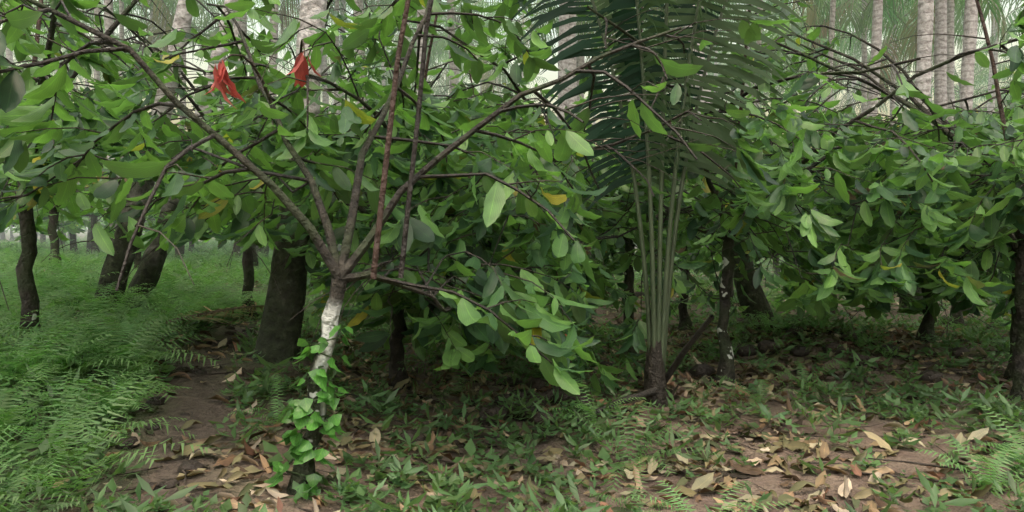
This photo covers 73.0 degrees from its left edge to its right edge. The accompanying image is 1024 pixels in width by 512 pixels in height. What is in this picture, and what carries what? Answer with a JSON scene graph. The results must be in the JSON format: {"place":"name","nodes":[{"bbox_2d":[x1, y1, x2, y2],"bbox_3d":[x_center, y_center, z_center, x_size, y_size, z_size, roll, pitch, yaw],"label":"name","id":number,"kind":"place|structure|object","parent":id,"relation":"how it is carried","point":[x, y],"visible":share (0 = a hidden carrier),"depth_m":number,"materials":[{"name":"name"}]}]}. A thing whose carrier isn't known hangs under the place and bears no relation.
{"place":"outdoors","nodes":[
{"label":"outdoors","id":0,"kind":"place"},
{"bbox_2d":[0,227,1023,511],"bbox_3d":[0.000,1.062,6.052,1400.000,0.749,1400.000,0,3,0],"label":"undergrowth","id":1,"kind":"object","parent":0,"point":[200,403],"depth_m":4.78,"materials":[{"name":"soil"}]},
{"bbox_2d":[4,1,49,242],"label":"palm","id":2,"kind":"object","parent":1,"relation":"on","point":[9,54],"depth_m":31.77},
{"bbox_2d":[0,241,64,253],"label":"fern","id":3,"kind":"object","parent":1,"relation":"on","point":[7,244],"visible":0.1,"depth_m":25.23,"materials":[{"name":"green plant"}]},
{"bbox_2d":[0,248,72,266],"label":"fern","id":4,"kind":"object","parent":1,"relation":"on","point":[19,255],"visible":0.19,"depth_m":15.86,"materials":[{"name":"green plant"}]},
{"bbox_2d":[1,201,88,255],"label":"cocoa tree","id":5,"kind":"object","parent":1,"relation":"on","point":[73,236],"depth_m":23.95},
{"bbox_2d":[0,253,101,282],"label":"fern","id":6,"kind":"object","parent":1,"relation":"on","point":[14,265],"visible":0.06,"depth_m":12.74,"materials":[{"name":"green plant"}]},
{"bbox_2d":[0,246,105,262],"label":"fern","id":7,"kind":"object","parent":1,"relation":"on","point":[47,251],"visible":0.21,"depth_m":18.21,"materials":[{"name":"green plant"}]},
{"bbox_2d":[0,252,105,265],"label":"ground herbs","id":8,"kind":"object","parent":1,"relation":"on","point":[63,258],"visible":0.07,"depth_m":18.24,"materials":[{"name":"green plant"}]},
{"bbox_2d":[13,239,100,250],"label":"fern","id":9,"kind":"object","parent":1,"relation":"on","point":[84,243],"visible":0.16,"depth_m":27.93,"materials":[{"name":"green plant"}]},
{"bbox_2d":[14,184,101,243],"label":"cocoa tree","id":10,"kind":"object","parent":1,"relation":"on","point":[42,236],"depth_m":34.56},
{"bbox_2d":[13,208,103,247],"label":"cocoa tree","id":11,"kind":"object","parent":1,"relation":"on","point":[18,226],"depth_m":28.61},
{"bbox_2d":[13,6,117,237],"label":"palm","id":12,"kind":"object","parent":1,"relation":"on","point":[75,81],"depth_m":43.75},
{"bbox_2d":[33,0,149,87],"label":"palm","id":13,"kind":"object","parent":1,"relation":"on","point":[87,33],"depth_m":42.54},
{"bbox_2d":[86,1,100,252],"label":"palm","id":14,"kind":"object","parent":1,"relation":"on","point":[96,73],"visible":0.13,"depth_m":25.45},
{"bbox_2d":[8,85,188,271],"bbox_3d":[-10.730,-1.712,15.873,5.579,4.464,5.008,0,3,-3],"label":"cocoa tree","id":15,"kind":"object","parent":1,"relation":"on","point":[52,228],"depth_m":15.78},
{"bbox_2d":[8,181,189,256],"bbox_3d":[-13.244,-2.270,22.591,7.369,5.273,6.306,-2,3,-34],"label":"cocoa tree","id":16,"kind":"object","parent":1,"relation":"on","point":[71,227],"depth_m":22.79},
{"bbox_2d":[0,249,201,272],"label":"fern","id":17,"kind":"object","parent":1,"relation":"on","point":[67,260],"visible":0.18,"depth_m":14.88,"materials":[{"name":"green plant"}]},
{"bbox_2d":[2,259,203,272],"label":"ground herbs","id":18,"kind":"object","parent":1,"relation":"on","point":[92,268],"visible":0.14,"depth_m":14.73,"materials":[{"name":"green plant"}]},
{"bbox_2d":[41,246,169,258],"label":"fern","id":19,"kind":"object","parent":1,"relation":"on","point":[84,253],"visible":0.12,"depth_m":21.56,"materials":[{"name":"green plant"}]},
{"bbox_2d":[104,0,118,240],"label":"palm","id":20,"kind":"object","parent":1,"relation":"on","point":[108,22],"visible":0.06,"depth_m":19.67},
{"bbox_2d":[31,0,222,179],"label":"palm","id":21,"kind":"object","parent":1,"relation":"on","point":[160,4],"depth_m":27.30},
{"bbox_2d":[35,255,270,285],"bbox_3d":[-6.104,0.354,12.214,4.007,0.658,3.925,-5,-4,10],"label":"fern","id":22,"kind":"object","parent":1,"relation":"on","point":[207,269],"visible":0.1,"depth_m":11.40,"materials":[{"name":"green plant"}]},
{"bbox_2d":[83,0,223,240],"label":"palm","id":23,"kind":"object","parent":1,"relation":"on","point":[150,38],"depth_m":30.11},
{"bbox_2d":[91,1,209,48],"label":"palm rachis","id":24,"kind":"object","parent":23,"relation":"attached to","point":[149,14],"visible":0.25,"depth_m":31.09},
{"bbox_2d":[103,0,218,50],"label":"palm","id":25,"kind":"object","parent":1,"relation":"on","point":[205,22],"depth_m":32.32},
{"bbox_2d":[100,215,229,253],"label":"cocoa tree","id":26,"kind":"object","parent":1,"relation":"on","point":[197,242],"depth_m":24.66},
{"bbox_2d":[96,247,242,268],"bbox_3d":[-9.020,0.114,18.332,4.007,0.658,3.925,-1,4,-3],"label":"fern","id":27,"kind":"object","parent":1,"relation":"on","point":[188,257],"visible":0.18,"depth_m":18.88,"materials":[{"name":"green plant"}]},
{"bbox_2d":[98,254,241,270],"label":"ground herbs","id":28,"kind":"object","parent":1,"relation":"on","point":[198,263],"visible":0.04,"depth_m":18.27,"materials":[{"name":"green plant"}]},
{"bbox_2d":[174,50,185,262],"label":"palm","id":29,"kind":"object","parent":1,"relation":"on","point":[181,250],"visible":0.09,"depth_m":19.74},
{"bbox_2d":[168,243,216,257],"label":"fern","id":30,"kind":"object","parent":1,"relation":"on","point":[172,251],"visible":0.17,"depth_m":23.85,"materials":[{"name":"green plant"}]},
{"bbox_2d":[165,246,265,260],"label":"ground herbs","id":31,"kind":"object","parent":1,"relation":"on","point":[201,253],"visible":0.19,"depth_m":21.53,"materials":[{"name":"green plant"}]},
{"bbox_2d":[160,207,276,259],"bbox_3d":[-7.777,-1.657,20.177,4.508,4.018,5.022,1,3,25],"label":"cocoa tree","id":32,"kind":"object","parent":1,"relation":"on","point":[237,248],"depth_m":20.01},
{"bbox_2d":[169,262,269,286],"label":"ground herbs","id":33,"kind":"object","parent":1,"relation":"on","point":[195,272],"visible":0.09,"depth_m":11.48,"materials":[{"name":"green plant"}]},
{"bbox_2d":[167,246,272,261],"bbox_3d":[-8.451,-0.182,21.458,3.999,0.606,4.106,1,4,11],"label":"fern","id":34,"kind":"object","parent":1,"relation":"on","point":[216,253],"visible":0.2,"depth_m":20.79,"materials":[{"name":"green plant"}]},
{"bbox_2d":[185,243,271,254],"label":"fern","id":35,"kind":"object","parent":1,"relation":"on","point":[220,249],"visible":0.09,"depth_m":23.39,"materials":[{"name":"green plant"}]},
{"bbox_2d":[194,254,270,270],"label":"ground herbs","id":36,"kind":"object","parent":1,"relation":"on","point":[226,262],"visible":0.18,"depth_m":17.32,"materials":[{"name":"green plant"}]},
{"bbox_2d":[187,0,296,109],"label":"palm","id":37,"kind":"object","parent":1,"relation":"on","point":[248,32],"depth_m":39.32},
{"bbox_2d":[163,255,322,282],"bbox_3d":[-5.683,0.320,15.791,4.007,0.658,3.925,1,1,4],"label":"fern","id":38,"kind":"object","parent":1,"relation":"on","point":[200,266],"visible":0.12,"depth_m":15.20,"materials":[{"name":"green plant"}]},
{"bbox_2d":[241,12,246,247],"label":"palm","id":39,"kind":"object","parent":1,"relation":"on","point":[244,25],"visible":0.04,"depth_m":26.77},
{"bbox_2d":[233,11,258,273],"bbox_3d":[-6.404,-7.536,16.371,0.715,16.519,0.357,-6,7,-69],"label":"palm","id":40,"kind":"object","parent":1,"relation":"on","point":[255,257],"visible":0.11,"depth_m":16.37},
{"bbox_2d":[181,265,310,284],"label":"ground herbs","id":41,"kind":"object","parent":1,"relation":"on","point":[254,280],"visible":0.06,"depth_m":14.98,"materials":[{"name":"green plant"}]},
{"bbox_2d":[186,249,322,272],"bbox_3d":[-6.146,0.175,18.326,3.925,0.658,4.007,7,1,-4],"label":"fern","id":42,"kind":"object","parent":1,"relation":"on","point":[269,260],"visible":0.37,"depth_m":17.86,"materials":[{"name":"green plant"}]},
{"bbox_2d":[154,40,362,288],"bbox_3d":[-4.294,-1.819,14.879,6.461,5.460,6.670,-2,4,-45],"label":"cocoa tree","id":43,"kind":"object","parent":1,"relation":"on","point":[271,245],"depth_m":14.92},
{"bbox_2d":[256,4,278,257],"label":"palm","id":44,"kind":"object","parent":1,"relation":"on","point":[272,62],"visible":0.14,"depth_m":20.82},
{"bbox_2d":[251,0,354,74],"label":"palm","id":45,"kind":"object","parent":1,"relation":"on","point":[294,49],"visible":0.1,"depth_m":41.49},
{"bbox_2d":[259,0,346,49],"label":"palm","id":46,"kind":"object","parent":1,"relation":"on","point":[290,19],"visible":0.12,"depth_m":50.49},
{"bbox_2d":[264,325,352,502],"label":"vine leaves","id":47,"kind":"object","parent":1,"relation":"on","point":[301,450],"visible":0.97,"depth_m":3.63,"materials":[{"name":"green plant"}]},
{"bbox_2d":[278,0,377,250],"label":"palm","id":48,"kind":"object","parent":1,"relation":"on","point":[283,11],"depth_m":30.84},
{"bbox_2d":[281,0,393,201],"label":"palm","id":49,"kind":"object","parent":1,"relation":"on","point":[341,49],"depth_m":33.39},
{"bbox_2d":[326,0,381,103],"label":"palm","id":50,"kind":"object","parent":1,"relation":"on","point":[361,5],"depth_m":25.73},
{"bbox_2d":[327,0,386,247],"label":"palm","id":51,"kind":"object","parent":1,"relation":"on","point":[336,37],"depth_m":26.91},
{"bbox_2d":[354,0,363,196],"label":"palm","id":52,"kind":"object","parent":1,"relation":"on","point":[357,2],"visible":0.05,"depth_m":20.81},
{"bbox_2d":[333,0,454,105],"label":"palm","id":53,"kind":"object","parent":1,"relation":"on","point":[396,38],"depth_m":39.19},
{"bbox_2d":[371,6,460,89],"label":"palm","id":54,"kind":"object","parent":1,"relation":"on","point":[428,67],"depth_m":47.89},
{"bbox_2d":[347,0,489,88],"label":"palm","id":55,"kind":"object","parent":1,"relation":"on","point":[416,12],"depth_m":33.51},
{"bbox_2d":[416,5,425,94],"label":"palm","id":56,"kind":"object","parent":1,"relation":"on","point":[421,11],"visible":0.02,"depth_m":17.95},
{"bbox_2d":[350,0,501,101],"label":"palm","id":57,"kind":"object","parent":1,"relation":"on","point":[441,81],"depth_m":42.36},
{"bbox_2d":[91,0,773,363],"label":"tree trunks","id":58,"kind":"object","parent":1,"relation":"on","point":[279,336],"visible":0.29,"depth_m":7.96,"materials":[{"name":"brown plant"}]},
{"bbox_2d":[371,0,529,92],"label":"palm","id":59,"kind":"object","parent":1,"relation":"on","point":[440,47],"depth_m":35.76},
{"bbox_2d":[376,0,513,83],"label":"palm tree","id":60,"kind":"object","parent":59,"relation":"attached to","point":[457,20],"visible":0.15,"depth_m":35.94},
{"bbox_2d":[447,0,456,98],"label":"palm","id":61,"kind":"object","parent":1,"relation":"on","point":[452,65],"visible":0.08,"depth_m":23.55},
{"bbox_2d":[415,1,546,94],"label":"palm","id":62,"kind":"object","parent":1,"relation":"on","point":[499,88],"depth_m":45.12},
{"bbox_2d":[0,276,1023,511],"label":"ground herbs","id":63,"kind":"object","parent":1,"relation":"on","point":[358,490],"visible":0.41,"depth_m":5.14,"materials":[{"name":"green plant"}]},
{"bbox_2d":[0,0,1023,511],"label":"twigs and stems","id":64,"kind":"object","parent":1,"relation":"on","point":[656,376],"visible":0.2,"depth_m":5.18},
{"bbox_2d":[0,257,1023,511],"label":"ferns","id":65,"kind":"object","parent":1,"relation":"on","point":[138,343],"visible":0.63,"depth_m":5.09,"materials":[{"name":"green plant"}]},
{"bbox_2d":[0,0,1023,495],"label":"trees","id":66,"kind":"object","parent":1,"relation":"on","point":[14,88],"depth_m":5.30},
{"bbox_2d":[203,51,566,335],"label":"red cocoa leaves","id":67,"kind":"object","parent":66,"relation":"attached to","point":[300,69],"visible":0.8,"depth_m":3.89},
{"bbox_2d":[0,0,1023,391],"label":"tree leaves","id":68,"kind":"object","parent":66,"relation":"attached to","point":[28,112],"visible":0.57,"depth_m":5.25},
{"bbox_2d":[2,296,1023,511],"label":"leaf litter","id":69,"kind":"object","parent":1,"relation":"on","point":[703,482],"visible":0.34,"depth_m":4.85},
{"bbox_2d":[493,74,548,102],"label":"palm","id":70,"kind":"object","parent":1,"relation":"on","point":[532,94],"visible":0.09,"depth_m":61.59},
{"bbox_2d":[473,0,576,118],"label":"palm","id":71,"kind":"object","parent":1,"relation":"on","point":[526,18],"depth_m":43.17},
{"bbox_2d":[512,83,617,252],"bbox_3d":[0.090,-1.421,15.354,5.583,4.668,6.524,0,3,-5],"label":"cocoa tree","id":72,"kind":"object","parent":1,"relation":"on","point":[545,91],"depth_m":15.25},
{"bbox_2d":[522,0,671,111],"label":"palm","id":73,"kind":"object","parent":1,"relation":"on","point":[544,35],"depth_m":23.98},
{"bbox_2d":[552,0,740,257],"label":"palm","id":74,"kind":"object","parent":1,"relation":"on","point":[557,20],"depth_m":23.16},
{"bbox_2d":[612,269,702,281],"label":"ground herbs","id":75,"kind":"object","parent":1,"relation":"on","point":[619,277],"visible":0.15,"depth_m":17.91,"materials":[{"name":"green plant"}]},
{"bbox_2d":[591,0,726,369],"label":"palm stems","id":76,"kind":"object","parent":1,"relation":"on","point":[657,320],"visible":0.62,"depth_m":6.04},
{"bbox_2d":[500,0,815,210],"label":"palm fronds","id":77,"kind":"object","parent":76,"relation":"on","point":[683,12],"visible":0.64,"depth_m":5.97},
{"bbox_2d":[607,277,735,297],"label":"ground herbs","id":78,"kind":"object","parent":1,"relation":"on","point":[635,285],"visible":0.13,"depth_m":15.85,"materials":[{"name":"green plant"}]},
{"bbox_2d":[603,291,741,322],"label":"herbs","id":79,"kind":"object","parent":1,"relation":"on","point":[618,319],"visible":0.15,"depth_m":11.88,"materials":[{"name":"green plant"}]},
{"bbox_2d":[587,283,784,320],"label":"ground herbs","id":80,"kind":"object","parent":1,"relation":"on","point":[705,307],"visible":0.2,"depth_m":12.04,"materials":[{"name":"green plant"}]},
{"bbox_2d":[634,282,796,316],"bbox_3d":[3.224,0.756,12.504,2.336,0.381,3.232,1,6,-15],"label":"fern","id":81,"kind":"object","parent":1,"relation":"on","point":[677,311],"visible":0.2,"depth_m":11.61,"materials":[{"name":"green plant"}]},
{"bbox_2d":[674,2,778,109],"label":"palm","id":82,"kind":"object","parent":1,"relation":"on","point":[708,73],"depth_m":42.18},
{"bbox_2d":[673,0,839,141],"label":"palm","id":83,"kind":"object","parent":1,"relation":"on","point":[812,14],"depth_m":25.27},
{"bbox_2d":[675,269,845,299],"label":"ground herbs","id":84,"kind":"object","parent":1,"relation":"on","point":[708,283],"visible":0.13,"depth_m":15.64,"materials":[{"name":"green plant"}]},
{"bbox_2d":[713,1,859,106],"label":"palm","id":85,"kind":"object","parent":1,"relation":"on","point":[805,65],"depth_m":34.97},
{"bbox_2d":[694,274,898,304],"bbox_3d":[6.005,0.640,15.615,3.999,0.606,4.106,2,7,-9],"label":"fern","id":86,"kind":"object","parent":1,"relation":"on","point":[734,293],"visible":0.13,"depth_m":16.04,"materials":[{"name":"green plant"}]},
{"bbox_2d":[753,0,887,113],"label":"palm","id":87,"kind":"object","parent":1,"relation":"on","point":[836,57],"depth_m":36.61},
{"bbox_2d":[730,289,915,318],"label":"ground herbs","id":88,"kind":"object","parent":1,"relation":"on","point":[841,312],"visible":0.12,"depth_m":12.44,"materials":[{"name":"green plant"}]},
{"bbox_2d":[763,287,892,311],"bbox_3d":[5.621,0.789,12.685,3.232,0.381,2.336,2,1,-11],"label":"fern","id":89,"kind":"object","parent":1,"relation":"on","point":[776,303],"visible":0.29,"depth_m":12.31,"materials":[{"name":"green plant"}]},
{"bbox_2d":[825,0,835,110],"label":"palm","id":90,"kind":"object","parent":1,"relation":"on","point":[832,17],"visible":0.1,"depth_m":23.22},
{"bbox_2d":[796,1,870,108],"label":"palm","id":91,"kind":"object","parent":1,"relation":"on","point":[848,30],"depth_m":50.26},
{"bbox_2d":[815,0,907,110],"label":"palm","id":92,"kind":"object","parent":1,"relation":"on","point":[855,75],"depth_m":47.49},
{"bbox_2d":[763,0,964,116],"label":"palm","id":93,"kind":"object","parent":1,"relation":"on","point":[847,7],"depth_m":26.10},
{"bbox_2d":[766,0,912,47],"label":"palm rachis","id":94,"kind":"object","parent":93,"relation":"attached to","point":[851,15],"visible":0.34,"depth_m":26.30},
{"bbox_2d":[804,5,934,115],"bbox_3d":[20.106,-7.150,39.083,8.232,14.381,7.834,1,3,29],"label":"palm","id":95,"kind":"object","parent":1,"relation":"on","point":[856,57],"depth_m":38.76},
{"bbox_2d":[867,0,882,117],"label":"palm","id":96,"kind":"object","parent":1,"relation":"on","point":[876,33],"visible":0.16,"depth_m":17.20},
{"bbox_2d":[804,0,963,123],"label":"palm","id":97,"kind":"object","parent":1,"relation":"on","point":[887,75],"depth_m":28.07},
{"bbox_2d":[813,0,934,75],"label":"palm tree","id":98,"kind":"object","parent":97,"relation":"attached to","point":[891,23],"visible":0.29,"depth_m":28.00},
{"bbox_2d":[869,0,934,107],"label":"palm","id":99,"kind":"object","parent":1,"relation":"on","point":[904,97],"depth_m":43.42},
{"bbox_2d":[848,0,976,60],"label":"palm","id":100,"kind":"object","parent":1,"relation":"on","point":[933,29],"visible":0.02,"depth_m":40.52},
{"bbox_2d":[899,0,933,310],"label":"palm","id":101,"kind":"object","parent":1,"relation":"on","point":[922,83],"visible":0.2,"depth_m":12.05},
{"bbox_2d":[855,0,1006,120],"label":"palm","id":102,"kind":"object","parent":1,"relation":"on","point":[891,6],"depth_m":24.20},
{"bbox_2d":[868,0,1010,54],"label":"palm","id":103,"kind":"object","parent":1,"relation":"on","point":[957,30],"depth_m":28.56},
{"bbox_2d":[934,0,947,270],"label":"palm","id":104,"kind":"object","parent":1,"relation":"on","point":[940,76],"visible":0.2,"depth_m":17.64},
{"bbox_2d":[910,0,984,124],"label":"palm","id":105,"kind":"object","parent":1,"relation":"on","point":[961,37],"depth_m":49.94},
{"bbox_2d":[890,295,1007,314],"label":"ground herbs","id":106,"kind":"object","parent":1,"relation":"on","point":[987,309],"visible":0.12,"depth_m":12.84,"materials":[{"name":"green plant"}]},
{"bbox_2d":[898,27,1016,126],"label":"palm","id":107,"kind":"object","parent":1,"relation":"on","point":[1000,68],"depth_m":40.02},
{"bbox_2d":[930,62,1009,109],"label":"palm rachis","id":108,"kind":"object","parent":107,"relation":"attached to","point":[959,85],"visible":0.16,"depth_m":40.43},
{"bbox_2d":[959,0,977,109],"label":"palm","id":109,"kind":"object","parent":1,"relation":"on","point":[970,29],"visible":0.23,"depth_m":15.93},
{"bbox_2d":[954,65,1011,115],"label":"palm","id":110,"kind":"object","parent":1,"relation":"on","point":[977,98],"depth_m":59.11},
{"bbox_2d":[948,85,1023,125],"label":"cocoa tree","id":111,"kind":"object","parent":1,"relation":"on","point":[988,96],"depth_m":19.68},
{"bbox_2d":[956,0,1023,67],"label":"palm","id":112,"kind":"object","parent":1,"relation":"on","point":[1018,10],"visible":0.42,"depth_m":32.69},
{"bbox_2d":[990,0,1000,114],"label":"palm","id":113,"kind":"object","parent":1,"relation":"on","point":[995,53],"visible":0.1,"depth_m":33.02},
{"bbox_2d":[974,41,1023,113],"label":"palm","id":114,"kind":"object","parent":1,"relation":"on","point":[998,70],"depth_m":51.23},
{"bbox_2d":[0,0,1023,226],"label":"sky","id":115,"kind":"structure","parent":0,"point":[549,75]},
{"bbox_2d":[557,2,568,133],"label":"palm","id":116,"kind":"object","parent":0,"point":[563,64],"visible":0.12,"depth_m":16.38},
{"bbox_2d":[568,6,576,116],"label":"palm","id":117,"kind":"object","parent":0,"point":[571,64],"visible":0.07,"depth_m":19.49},
{"bbox_2d":[711,200,797,275],"bbox_3d":[6.942,-1.070,18.461,5.646,3.977,5.330,-1,3,-30],"label":"cocoa tree","id":118,"kind":"object","parent":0,"point":[776,269],"depth_m":18.63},
{"bbox_2d":[705,0,805,118],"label":"palm","id":119,"kind":"object","parent":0,"point":[750,24],"depth_m":36.01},
{"bbox_2d":[712,47,837,133],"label":"palm","id":120,"kind":"object","parent":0,"point":[762,92],"depth_m":42.02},
{"bbox_2d":[814,48,914,114],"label":"palm","id":121,"kind":"object","parent":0,"point":[850,91],"depth_m":55.86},
{"bbox_2d":[987,16,994,114],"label":"palm","id":122,"kind":"object","parent":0,"point":[989,81],"visible":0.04,"depth_m":36.72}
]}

